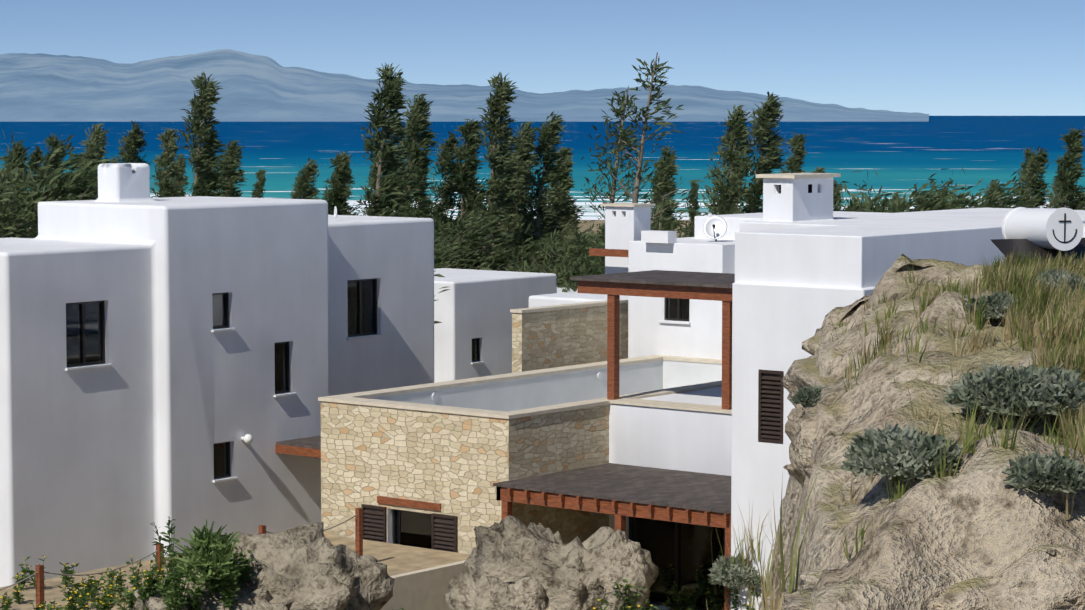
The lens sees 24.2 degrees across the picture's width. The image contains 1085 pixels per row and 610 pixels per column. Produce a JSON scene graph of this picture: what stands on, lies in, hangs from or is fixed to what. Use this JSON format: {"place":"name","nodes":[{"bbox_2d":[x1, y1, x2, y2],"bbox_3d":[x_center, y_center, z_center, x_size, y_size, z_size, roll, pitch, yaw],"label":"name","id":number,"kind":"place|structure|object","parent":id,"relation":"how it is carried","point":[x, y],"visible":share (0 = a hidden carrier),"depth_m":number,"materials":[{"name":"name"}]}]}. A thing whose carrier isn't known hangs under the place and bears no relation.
{"place":"outdoors","nodes":[
{"label":"outdoors","id":0,"kind":"place"},
{"bbox_2d":[0,514,357,589],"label":"fence rope","id":1,"kind":"object","parent":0,"point":[131,563],"visible":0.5,"depth_m":43.20,"materials":[{"name":"beige fabric"}]},
{"bbox_2d":[0,49,928,121],"bbox_3d":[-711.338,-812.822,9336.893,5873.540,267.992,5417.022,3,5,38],"label":"mountains","id":2,"kind":"structure","parent":0,"point":[39,87],"depth_m":7732.26,"materials":[{"name":"blue stone"}]},
{"bbox_2d":[0,116,1084,219],"bbox_3d":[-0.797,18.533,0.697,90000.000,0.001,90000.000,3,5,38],"label":"sea","id":3,"kind":"structure","parent":0,"point":[904,157],"depth_m":1353.94,"materials":[{"name":"liquid"}]},
{"bbox_2d":[0,0,1084,115],"label":"sky","id":4,"kind":"structure","parent":0,"point":[931,57],"materials":[{"name":"blue"}]},
{"bbox_2d":[455,220,689,609],"bbox_3d":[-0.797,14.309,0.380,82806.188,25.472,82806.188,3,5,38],"label":"ground","id":5,"kind":"structure","parent":0,"point":[586,225],"depth_m":372.88,"materials":[{"name":"soil"}]},
{"bbox_2d":[0,140,35,229],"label":"tree","id":6,"kind":"object","parent":5,"relation":"on","point":[18,149],"visible":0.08,"depth_m":100.00,"materials":[{"name":"green plant"}]},
{"bbox_2d":[26,145,44,229],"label":"tree","id":7,"kind":"object","parent":5,"relation":"on","point":[36,156],"visible":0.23,"depth_m":176.49,"materials":[{"name":"green plant"}]},
{"bbox_2d":[0,173,77,237],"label":"tree","id":8,"kind":"object","parent":5,"relation":"on","point":[6,221],"visible":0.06,"depth_m":74.83,"materials":[{"name":"green plant"}]},
{"bbox_2d":[29,133,67,193],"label":"tree","id":9,"kind":"object","parent":5,"relation":"on","point":[54,142],"visible":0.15,"depth_m":94.60,"materials":[{"name":"green plant"}]},
{"bbox_2d":[71,152,84,198],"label":"tree","id":10,"kind":"object","parent":5,"relation":"on","point":[82,154],"visible":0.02,"depth_m":146.01,"materials":[{"name":"green plant"}]},
{"bbox_2d":[0,130,164,237],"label":"tree","id":11,"kind":"object","parent":5,"relation":"on","point":[72,188],"visible":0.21,"depth_m":78.84,"materials":[{"name":"green plant"}]},
{"bbox_2d":[77,123,113,199],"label":"tree","id":12,"kind":"object","parent":5,"relation":"on","point":[97,136],"visible":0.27,"depth_m":99.73,"materials":[{"name":"green plant"}]},
{"bbox_2d":[111,120,151,178],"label":"tree","id":13,"kind":"object","parent":5,"relation":"on","point":[134,140],"visible":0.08,"depth_m":104.19,"materials":[{"name":"green plant"}]},
{"bbox_2d":[150,127,187,197],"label":"tree","id":14,"kind":"object","parent":5,"relation":"on","point":[165,160],"visible":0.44,"depth_m":109.59,"materials":[{"name":"green plant"}]},
{"bbox_2d":[171,154,190,196],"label":"tree","id":15,"kind":"object","parent":5,"relation":"on","point":[180,179],"visible":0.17,"depth_m":146.81,"materials":[{"name":"green plant"}]},
{"bbox_2d":[176,71,238,196],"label":"tree","id":16,"kind":"object","parent":5,"relation":"on","point":[206,178],"visible":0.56,"depth_m":99.47,"materials":[{"name":"green plant"}]},
{"bbox_2d":[172,519,250,585],"bbox_3d":[-4.745,3.511,36.114,1.030,0.916,1.169,3,5,38],"label":"garden bush","id":17,"kind":"object","parent":5,"relation":"on","point":[207,540],"visible":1,"depth_m":36.00,"materials":[{"name":"green plant"}]},
{"bbox_2d":[127,573,299,609],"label":"boulder","id":18,"kind":"object","parent":5,"relation":"on","point":[262,599],"visible":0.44,"depth_m":36.27,"materials":[{"name":"beige stone"}]},
{"bbox_2d":[0,163,433,586],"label":"white house","id":19,"kind":"structure","parent":5,"relation":"on","point":[185,363],"depth_m":56.15,"materials":[{"name":"paint"}]},
{"bbox_2d":[275,435,320,457],"bbox_3d":[-4.955,4.645,58.496,1.620,3.030,1.790,3,5,38],"label":"entrance canopy","id":20,"kind":"object","parent":19,"relation":"attached to","point":[309,446],"visible":0.17,"depth_m":57.91,"materials":[{"name":"brown wood"}]},
{"bbox_2d":[212,140,248,196],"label":"tree","id":21,"kind":"object","parent":5,"relation":"on","point":[232,154],"visible":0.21,"depth_m":114.51,"materials":[{"name":"green plant"}]},
{"bbox_2d":[0,534,469,609],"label":"garden terrace","id":22,"kind":"structure","parent":5,"relation":"on","point":[396,559],"depth_m":48.32,"materials":[{"name":"stone"}]},
{"bbox_2d":[35,508,362,608],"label":"fence posts","id":23,"kind":"object","parent":22,"relation":"on","point":[39,569],"visible":0.48,"depth_m":44.27,"materials":[{"name":"brown wood"}]},
{"bbox_2d":[250,169,266,197],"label":"tree","id":24,"kind":"object","parent":5,"relation":"on","point":[259,186],"visible":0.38,"depth_m":178.84,"materials":[{"name":"green plant"}]},
{"bbox_2d":[173,522,394,609],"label":"boulder","id":25,"kind":"object","parent":5,"relation":"on","point":[315,566],"visible":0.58,"depth_m":36.82,"materials":[{"name":"beige stone"}]},
{"bbox_2d":[291,175,302,198],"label":"tree","id":26,"kind":"object","parent":5,"relation":"on","point":[294,194],"depth_m":160.53,"materials":[{"name":"green plant"}]},
{"bbox_2d":[286,158,319,199],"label":"tree","id":27,"kind":"object","parent":5,"relation":"on","point":[307,176],"visible":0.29,"depth_m":119.43,"materials":[{"name":"green plant"}]},
{"bbox_2d":[323,151,354,214],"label":"tree","id":28,"kind":"object","parent":5,"relation":"on","point":[348,188],"visible":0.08,"depth_m":142.85,"materials":[{"name":"green plant"}]},
{"bbox_2d":[321,153,361,215],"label":"tree","id":29,"kind":"object","parent":5,"relation":"on","point":[339,181],"visible":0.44,"depth_m":114.19,"materials":[{"name":"green plant"}]},
{"bbox_2d":[0,517,742,609],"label":"shrubs","id":30,"kind":"object","parent":5,"relation":"on","point":[170,588],"visible":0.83,"depth_m":36.67,"materials":[{"name":"green plant"}]},
{"bbox_2d":[359,164,385,215],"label":"tree","id":31,"kind":"object","parent":5,"relation":"on","point":[365,209],"visible":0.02,"depth_m":152.09,"materials":[{"name":"green plant"}]},
{"bbox_2d":[357,63,420,216],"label":"tree","id":32,"kind":"object","parent":5,"relation":"on","point":[390,184],"visible":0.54,"depth_m":104.67,"materials":[{"name":"green plant"}]},
{"bbox_2d":[386,94,452,227],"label":"tree","id":33,"kind":"object","parent":5,"relation":"on","point":[418,124],"visible":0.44,"depth_m":109.58,"materials":[{"name":"green plant"}]},
{"bbox_2d":[380,560,467,609],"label":"wall","id":34,"kind":"structure","parent":5,"relation":"on","point":[425,589],"depth_m":47.44,"materials":[{"name":"stone"}]},
{"bbox_2d":[413,163,434,214],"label":"tree","id":35,"kind":"object","parent":5,"relation":"on","point":[423,197],"visible":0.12,"depth_m":163.94,"materials":[{"name":"green plant"}]},
{"bbox_2d":[421,131,460,230],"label":"tree","id":36,"kind":"object","parent":5,"relation":"on","point":[444,160],"visible":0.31,"depth_m":119.07,"materials":[{"name":"green plant"}]},
{"bbox_2d":[434,270,449,323],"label":"tree","id":37,"kind":"object","parent":5,"relation":"on","point":[437,275],"depth_m":79.06,"materials":[{"name":"green plant"}]},
{"bbox_2d":[433,119,488,268],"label":"tree","id":38,"kind":"object","parent":5,"relation":"on","point":[467,152],"visible":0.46,"depth_m":111.27,"materials":[{"name":"green plant"}]},
{"bbox_2d":[434,232,492,269],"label":"tree","id":39,"kind":"object","parent":5,"relation":"on","point":[442,257],"visible":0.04,"depth_m":98.78,"materials":[{"name":"green plant"}]},
{"bbox_2d":[456,171,477,267],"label":"tree","id":40,"kind":"object","parent":5,"relation":"on","point":[474,176],"depth_m":130.68,"materials":[{"name":"green plant"}]},
{"bbox_2d":[412,199,544,270],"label":"tree","id":41,"kind":"object","parent":5,"relation":"on","point":[472,234],"visible":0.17,"depth_m":102.19,"materials":[{"name":"green plant"}]},
{"bbox_2d":[462,72,530,270],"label":"tree","id":42,"kind":"object","parent":5,"relation":"on","point":[501,179],"visible":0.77,"depth_m":107.21,"materials":[{"name":"green plant"}]},
{"bbox_2d":[444,565,549,609],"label":"boulder","id":43,"kind":"object","parent":5,"relation":"on","point":[467,591],"visible":0.85,"depth_m":35.45,"materials":[{"name":"beige stone"}]},
{"bbox_2d":[434,268,577,382],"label":"white house","id":44,"kind":"structure","parent":5,"relation":"on","point":[473,329],"depth_m":88.79,"materials":[{"name":"paint"}]},
{"bbox_2d":[502,155,532,231],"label":"tree","id":45,"kind":"object","parent":5,"relation":"on","point":[522,204],"depth_m":161.91,"materials":[{"name":"green plant"}]},
{"bbox_2d":[318,355,721,553],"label":"stone pool block","id":46,"kind":"structure","parent":5,"relation":"on","point":[428,465],"depth_m":51.40,"materials":[{"name":"stone"}]},
{"bbox_2d":[494,122,554,271],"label":"tree","id":47,"kind":"object","parent":5,"relation":"on","point":[527,134],"visible":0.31,"depth_m":117.30,"materials":[{"name":"green plant"}]},
{"bbox_2d":[504,230,579,278],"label":"tree","id":48,"kind":"object","parent":5,"relation":"on","point":[535,249],"visible":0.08,"depth_m":105.72,"materials":[{"name":"green plant"}]},
{"bbox_2d":[512,111,578,272],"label":"tree","id":49,"kind":"object","parent":5,"relation":"on","point":[548,133],"visible":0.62,"depth_m":109.59,"materials":[{"name":"green plant"}]},
{"bbox_2d":[504,223,604,286],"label":"bush","id":50,"kind":"object","parent":5,"relation":"on","point":[575,244],"visible":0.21,"depth_m":98.76,"materials":[{"name":"green plant"}]},
{"bbox_2d":[464,515,657,609],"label":"boulder","id":51,"kind":"object","parent":5,"relation":"on","point":[575,574],"visible":0.88,"depth_m":35.85,"materials":[{"name":"beige stone"}]},
{"bbox_2d":[525,247,599,288],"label":"bush","id":52,"kind":"object","parent":5,"relation":"on","point":[566,276],"visible":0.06,"depth_m":98.82,"materials":[{"name":"green plant"}]},
{"bbox_2d":[541,146,586,254],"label":"tree","id":53,"kind":"object","parent":5,"relation":"on","point":[565,184],"visible":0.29,"depth_m":119.34,"materials":[{"name":"green plant"}]},
{"bbox_2d":[547,155,580,235],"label":"tree","id":54,"kind":"object","parent":5,"relation":"on","point":[565,194],"visible":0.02,"depth_m":146.02,"materials":[{"name":"green plant"}]},
{"bbox_2d":[528,291,604,307],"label":"wall","id":55,"kind":"structure","parent":5,"relation":"on","point":[554,299],"depth_m":77.45,"materials":[{"name":"white paint"}]},
{"bbox_2d":[510,299,627,372],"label":"garden stone wall","id":56,"kind":"structure","parent":5,"relation":"on","point":[551,336],"depth_m":60.57,"materials":[{"name":"beige stone"}]},
{"bbox_2d":[554,229,604,265],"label":"tree","id":57,"kind":"object","parent":5,"relation":"on","point":[566,241],"visible":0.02,"depth_m":110.06,"materials":[{"name":"green plant"}]},
{"bbox_2d":[557,235,604,291],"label":"bush","id":58,"kind":"object","parent":5,"relation":"on","point":[595,264],"visible":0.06,"depth_m":95.27,"materials":[{"name":"green plant"}]},
{"bbox_2d":[583,223,604,247],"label":"bush","id":59,"kind":"object","parent":5,"relation":"on","point":[601,229],"depth_m":126.43,"materials":[{"name":"green plant"}]},
{"bbox_2d":[493,463,730,609],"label":"pergola","id":60,"kind":"object","parent":5,"relation":"on","point":[620,492],"visible":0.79,"depth_m":48.22,"materials":[{"name":"brown wood"}]},
{"bbox_2d":[581,86,679,229],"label":"tree","id":61,"kind":"object","parent":5,"relation":"on","point":[616,162],"visible":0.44,"depth_m":107.76,"materials":[{"name":"green plant"}]},
{"bbox_2d":[592,52,699,231],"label":"tree","id":62,"kind":"object","parent":5,"relation":"on","point":[634,196],"visible":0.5,"depth_m":99.15,"materials":[{"name":"green plant"}]},
{"bbox_2d":[646,158,676,230],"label":"tree","id":63,"kind":"object","parent":5,"relation":"on","point":[654,184],"visible":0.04,"depth_m":146.39,"materials":[{"name":"green plant"}]},
{"bbox_2d":[650,145,686,230],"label":"tree","id":64,"kind":"object","parent":5,"relation":"on","point":[663,174],"visible":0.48,"depth_m":117.37,"materials":[{"name":"green plant"}]},
{"bbox_2d":[671,211,697,237],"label":"bush","id":65,"kind":"object","parent":5,"relation":"on","point":[681,228],"visible":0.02,"depth_m":93.83,"materials":[{"name":"green plant"}]},
{"bbox_2d":[682,179,701,235],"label":"tree","id":66,"kind":"object","parent":5,"relation":"on","point":[692,194],"visible":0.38,"depth_m":167.52,"materials":[{"name":"green plant"}]},
{"bbox_2d":[695,104,757,215],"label":"tree","id":67,"kind":"object","parent":5,"relation":"on","point":[724,205],"visible":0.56,"depth_m":111.49,"materials":[{"name":"green plant"}]},
{"bbox_2d":[708,553,759,587],"bbox_3d":[3.490,4.704,45.307,1.205,0.631,1.134,3,5,38],"label":"shrub","id":68,"kind":"object","parent":5,"relation":"on","point":[718,571],"visible":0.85,"depth_m":45.02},
{"bbox_2d":[728,92,788,213],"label":"tree","id":69,"kind":"object","parent":5,"relation":"on","point":[762,132],"visible":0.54,"depth_m":106.81,"materials":[{"name":"green plant"}]},
{"bbox_2d":[703,469,839,609],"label":"grass","id":70,"kind":"structure","parent":5,"relation":"on","point":[776,604],"depth_m":25.53,"materials":[{"name":"green plant"}]},
{"bbox_2d":[782,132,807,172],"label":"tree","id":71,"kind":"object","parent":5,"relation":"on","point":[794,162],"visible":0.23,"depth_m":116.86,"materials":[{"name":"green plant"}]},
{"bbox_2d":[810,167,825,172],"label":"tree","id":72,"kind":"object","parent":5,"relation":"on","point":[819,170],"visible":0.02,"depth_m":139.22,"materials":[{"name":"green plant"}]},
{"bbox_2d":[833,179,843,210],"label":"tree","id":73,"kind":"object","parent":5,"relation":"on","point":[837,190],"visible":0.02,"depth_m":123.92,"materials":[{"name":"green plant"}]},
{"bbox_2d":[600,173,1084,609],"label":"villa","id":74,"kind":"object","parent":5,"relation":"on","point":[799,258],"visible":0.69,"depth_m":49.26,"materials":[{"name":"white paint"}]},
{"bbox_2d":[569,248,734,409],"bbox_3d":[1.828,0.364,56.220,4.905,2.510,13.807,-1,5,-19],"label":"pergola","id":75,"kind":"object","parent":74,"relation":"on","point":[683,285],"visible":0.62,"depth_m":51.61,"materials":[{"name":"brown wood"}]},
{"bbox_2d":[703,216,726,240],"bbox_3d":[4.220,-1.861,61.772,0.466,0.636,0.469,-3,5,-33],"label":"satellite dish","id":76,"kind":"object","parent":74,"relation":"on","point":[715,228],"visible":1,"depth_m":61.81,"materials":[{"name":"silver metal"}]},
{"bbox_2d":[833,187,913,212],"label":"bush","id":77,"kind":"object","parent":5,"relation":"on","point":[853,201],"visible":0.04,"depth_m":114.64,"materials":[{"name":"green plant"}]},
{"bbox_2d":[889,192,903,208],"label":"bush","id":78,"kind":"object","parent":5,"relation":"on","point":[894,196],"visible":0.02,"depth_m":152.27,"materials":[{"name":"green plant"}]},
{"bbox_2d":[838,170,989,212],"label":"bush","id":79,"kind":"object","parent":5,"relation":"on","point":[924,205],"visible":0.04,"depth_m":94.38,"materials":[{"name":"green plant"}]},
{"bbox_2d":[872,179,982,211],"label":"bush","id":80,"kind":"object","parent":5,"relation":"on","point":[962,206],"visible":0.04,"depth_m":95.36,"materials":[{"name":"green plant"}]},
{"bbox_2d":[983,179,1001,207],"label":"tree","id":81,"kind":"object","parent":5,"relation":"on","point":[989,190],"visible":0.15,"depth_m":118.93,"materials":[{"name":"green plant"}]},
{"bbox_2d":[929,167,1067,207],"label":"bush","id":82,"kind":"object","parent":5,"relation":"on","point":[1006,202],"visible":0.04,"depth_m":97.56,"materials":[{"name":"green plant"}]},
{"bbox_2d":[1015,146,1037,207],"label":"tree","id":83,"kind":"object","parent":5,"relation":"on","point":[1030,153],"visible":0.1,"depth_m":141.45,"materials":[{"name":"green plant"}]},
{"bbox_2d":[1014,146,1051,207],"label":"tree","id":84,"kind":"object","parent":5,"relation":"on","point":[1037,162],"visible":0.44,"depth_m":110.82,"materials":[{"name":"green plant"}]},
{"bbox_2d":[1044,168,1064,207],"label":"tree","id":85,"kind":"object","parent":5,"relation":"on","point":[1053,196],"visible":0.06,"depth_m":178.75,"materials":[{"name":"green plant"}]},
{"bbox_2d":[1047,128,1084,209],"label":"tree","id":86,"kind":"object","parent":5,"relation":"on","point":[1074,199],"visible":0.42,"depth_m":106.81,"materials":[{"name":"green plant"}]},
{"bbox_2d":[758,253,1084,609],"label":"rocky hill","id":87,"kind":"structure","parent":0,"point":[976,533],"depth_m":22.07,"materials":[{"name":"stone"}]},
{"bbox_2d":[743,587,760,609],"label":"hill flowers","id":88,"kind":"object","parent":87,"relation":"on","point":[747,605],"visible":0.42,"depth_m":45.11,"materials":[{"name":"yellow plant"}]},
{"bbox_2d":[789,266,1084,496],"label":"hill shrubs","id":89,"kind":"object","parent":87,"relation":"on","point":[885,451],"visible":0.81,"depth_m":24.24,"materials":[{"name":"green plant"}]},
{"bbox_2d":[827,225,1084,558],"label":"hill grass","id":90,"kind":"structure","parent":87,"relation":"on","point":[1058,319],"depth_m":30.30,"materials":[{"name":"green plant"}]},
{"bbox_2d":[1082,223,1084,237],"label":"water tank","id":91,"kind":"object","parent":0,"point":[1083,231],"visible":0.06,"depth_m":42.83,"materials":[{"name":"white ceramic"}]},
{"bbox_3d":[10.459,4.214,39.428,7.000,8.750,6.500,3,5,38],"label":"neighbouring roof","id":92,"kind":"object","parent":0,"visible":0},
{"bbox_2d":[990,213,1084,265],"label":"solar tank stand","id":93,"kind":"object","parent":92,"relation":"on","point":[1005,247],"visible":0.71,"depth_m":38.24,"materials":[{"name":"metal"}]},
{"bbox_2d":[1002,207,1082,250],"bbox_3d":[7.624,-1.166,38.622,1.318,0.686,0.650,12,13,70],"label":"solar tank","id":94,"kind":"object","parent":93,"relation":"on","point":[1036,226],"visible":0.81,"depth_m":38.11,"materials":[{"name":"white"}]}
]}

